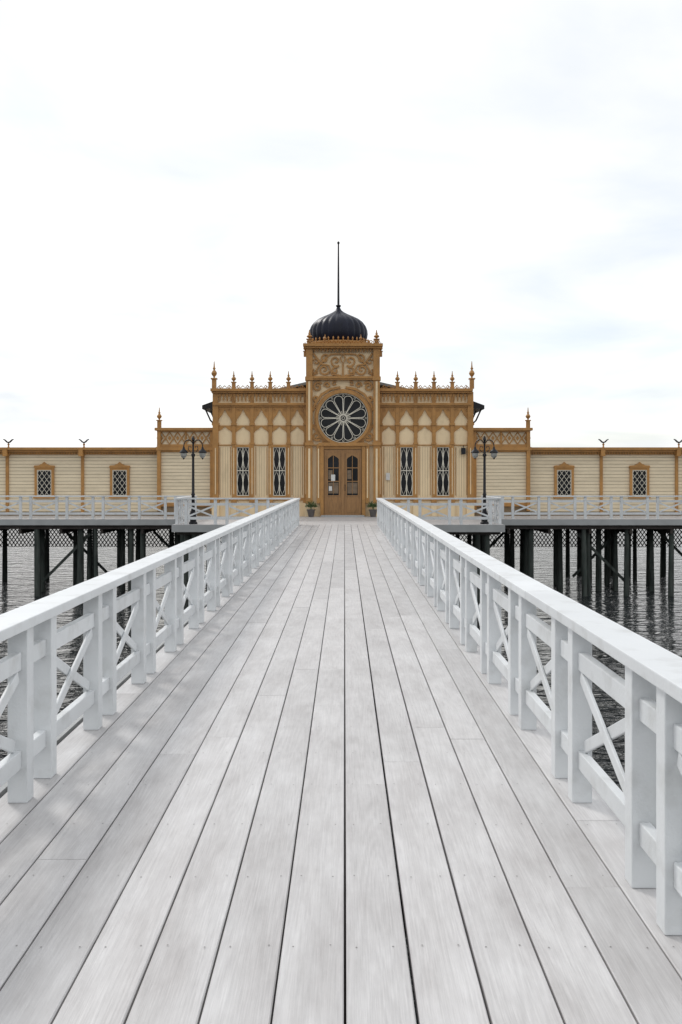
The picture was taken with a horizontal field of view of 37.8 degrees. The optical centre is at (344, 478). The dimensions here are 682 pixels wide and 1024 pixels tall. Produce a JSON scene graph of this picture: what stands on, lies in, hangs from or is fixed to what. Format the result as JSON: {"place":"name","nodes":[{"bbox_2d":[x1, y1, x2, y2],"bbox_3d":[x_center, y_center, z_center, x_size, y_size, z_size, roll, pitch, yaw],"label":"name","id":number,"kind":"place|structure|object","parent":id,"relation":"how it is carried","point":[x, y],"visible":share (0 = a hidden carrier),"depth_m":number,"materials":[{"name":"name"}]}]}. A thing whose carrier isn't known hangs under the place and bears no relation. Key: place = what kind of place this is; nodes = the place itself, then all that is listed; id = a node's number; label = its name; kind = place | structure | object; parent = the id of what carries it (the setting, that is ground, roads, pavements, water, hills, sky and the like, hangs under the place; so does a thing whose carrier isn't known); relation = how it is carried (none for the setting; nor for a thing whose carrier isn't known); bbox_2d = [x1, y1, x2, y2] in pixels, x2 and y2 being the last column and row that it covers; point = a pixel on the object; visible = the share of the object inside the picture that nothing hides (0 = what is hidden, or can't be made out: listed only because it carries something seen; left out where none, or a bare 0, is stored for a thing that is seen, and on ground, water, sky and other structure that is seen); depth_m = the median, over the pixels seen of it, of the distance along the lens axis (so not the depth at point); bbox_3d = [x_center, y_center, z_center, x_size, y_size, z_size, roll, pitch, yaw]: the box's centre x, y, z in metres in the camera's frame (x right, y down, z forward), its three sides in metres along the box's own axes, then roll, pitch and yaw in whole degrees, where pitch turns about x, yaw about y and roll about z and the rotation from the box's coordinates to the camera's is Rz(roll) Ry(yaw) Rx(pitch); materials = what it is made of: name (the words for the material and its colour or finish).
{"place":"outdoors","nodes":[
{"label":"outdoors","id":0,"kind":"place"},
{"bbox_2d":[0,529,681,1023],"bbox_3d":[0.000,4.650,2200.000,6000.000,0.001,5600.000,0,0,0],"label":"water","id":1,"kind":"structure","parent":0,"point":[644,611],"depth_m":38.81,"materials":[{"name":"black liquid"}]},
{"bbox_2d":[0,524,681,1023],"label":"boardwalk pier","id":2,"kind":"structure","parent":1,"relation":"in","point":[150,832],"depth_m":4.33,"materials":[{"name":"wood"}]},
{"bbox_2d":[0,498,299,802],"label":"white railing","id":3,"kind":"object","parent":2,"relation":"on","point":[31,663],"visible":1,"depth_m":6.59,"materials":[{"name":"paint"}]},
{"bbox_2d":[376,498,681,934],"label":"white railing","id":4,"kind":"object","parent":2,"relation":"on","point":[645,805],"visible":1,"depth_m":4.90,"materials":[{"name":"paint"}]},
{"bbox_2d":[0,516,681,609],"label":"bathhouse terrace","id":5,"kind":"structure","parent":1,"relation":"in","point":[40,527],"depth_m":39.51,"materials":[{"name":"grey wood"}]},
{"bbox_2d":[0,495,190,518],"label":"white railing","id":6,"kind":"object","parent":5,"relation":"on","point":[92,512],"visible":0.89,"depth_m":39.04,"materials":[{"name":"paint"}]},
{"bbox_2d":[174,496,196,523],"bbox_3d":[-5.845,1.140,36.739,0.190,0.920,4.320,0,0,0],"label":"white railing","id":7,"kind":"object","parent":5,"relation":"on","point":[179,511],"visible":0.49,"depth_m":35.23,"materials":[{"name":"paint"}]},
{"bbox_2d":[179,436,206,523],"bbox_3d":[-5.300,0.060,34.850,0.960,3.080,0.300,0,0,0],"label":"street lamp","id":8,"kind":"object","parent":5,"relation":"on","point":[202,452],"visible":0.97,"depth_m":34.80,"materials":[{"name":"black metal"}]},
{"bbox_2d":[176,498,293,524],"bbox_3d":[-3.790,1.140,34.475,4.078,0.920,0.189,0,0,0],"label":"white railing","id":9,"kind":"object","parent":5,"relation":"on","point":[227,505],"visible":0.69,"depth_m":34.44,"materials":[{"name":"paint"}]},
{"bbox_2d":[306,500,316,516],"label":"potted plant","id":10,"kind":"object","parent":5,"relation":"on","point":[311,511],"visible":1,"depth_m":41.10,"materials":[{"name":"green plant"}]},
{"bbox_2d":[0,349,681,516],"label":"cream walls","id":11,"kind":"structure","parent":5,"relation":"on","point":[505,473],"depth_m":42.35,"materials":[{"name":"paint"}]},
{"bbox_2d":[0,340,681,515],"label":"ochre trim","id":12,"kind":"structure","parent":11,"relation":"attached to","point":[288,409],"depth_m":41.91,"materials":[{"name":"paint"}]},
{"bbox_2d":[38,393,645,494],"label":"window glazing","id":13,"kind":"structure","parent":12,"relation":"attached to","point":[355,430],"depth_m":41.95,"materials":[{"name":"black glass"}]},
{"bbox_2d":[37,393,646,495],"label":"window tracery","id":14,"kind":"object","parent":13,"relation":"attached to","point":[345,421],"depth_m":41.93,"materials":[{"name":"beige wood"}]},
{"bbox_2d":[3,330,681,446],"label":"finials","id":15,"kind":"object","parent":12,"relation":"on","point":[288,378],"visible":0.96,"depth_m":41.83,"materials":[{"name":"paint"}]},
{"bbox_2d":[321,449,363,516],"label":"entrance door","id":16,"kind":"structure","parent":11,"relation":"attached to","point":[342,504],"depth_m":41.58,"materials":[{"name":"brown wood"}]},
{"bbox_2d":[202,241,483,422],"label":"roof dome and flagpole","id":17,"kind":"structure","parent":11,"relation":"on","point":[338,323],"depth_m":43.52,"materials":[{"name":"black metal"}]},
{"bbox_2d":[386,445,465,479],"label":"wall lantern and notices","id":18,"kind":"object","parent":11,"relation":"attached to","point":[463,450],"visible":1,"depth_m":41.87,"materials":[{"name":"black metal"}]},
{"bbox_2d":[367,501,376,516],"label":"potted plant","id":19,"kind":"object","parent":5,"relation":"on","point":[373,511],"visible":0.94,"depth_m":41.09,"materials":[{"name":"green plant"}]},
{"bbox_2d":[383,498,500,524],"bbox_3d":[3.355,1.140,34.475,4.089,0.920,0.189,0,0,0],"label":"white railing","id":20,"kind":"object","parent":5,"relation":"on","point":[449,504],"visible":0.75,"depth_m":34.44,"materials":[{"name":"paint"}]},
{"bbox_2d":[471,436,497,523],"bbox_3d":[4.900,0.060,34.850,0.960,3.080,0.300,0,0,0],"label":"street lamp","id":21,"kind":"object","parent":5,"relation":"on","point":[475,451],"visible":0.98,"depth_m":34.81,"materials":[{"name":"black metal"}]},
{"bbox_2d":[481,496,502,523],"bbox_3d":[5.414,1.140,36.740,0.190,0.921,4.320,0,0,0],"label":"white railing","id":22,"kind":"object","parent":5,"relation":"on","point":[496,511],"visible":0.47,"depth_m":35.28,"materials":[{"name":"paint"}]},
{"bbox_2d":[487,496,681,518],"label":"white railing","id":23,"kind":"object","parent":5,"relation":"on","point":[585,513],"visible":0.9,"depth_m":39.04,"materials":[{"name":"paint"}]},
{"bbox_2d":[0,0,681,446],"label":"sky","id":24,"kind":"structure","parent":0,"point":[498,183],"materials":[{"name":"white"}]}
]}

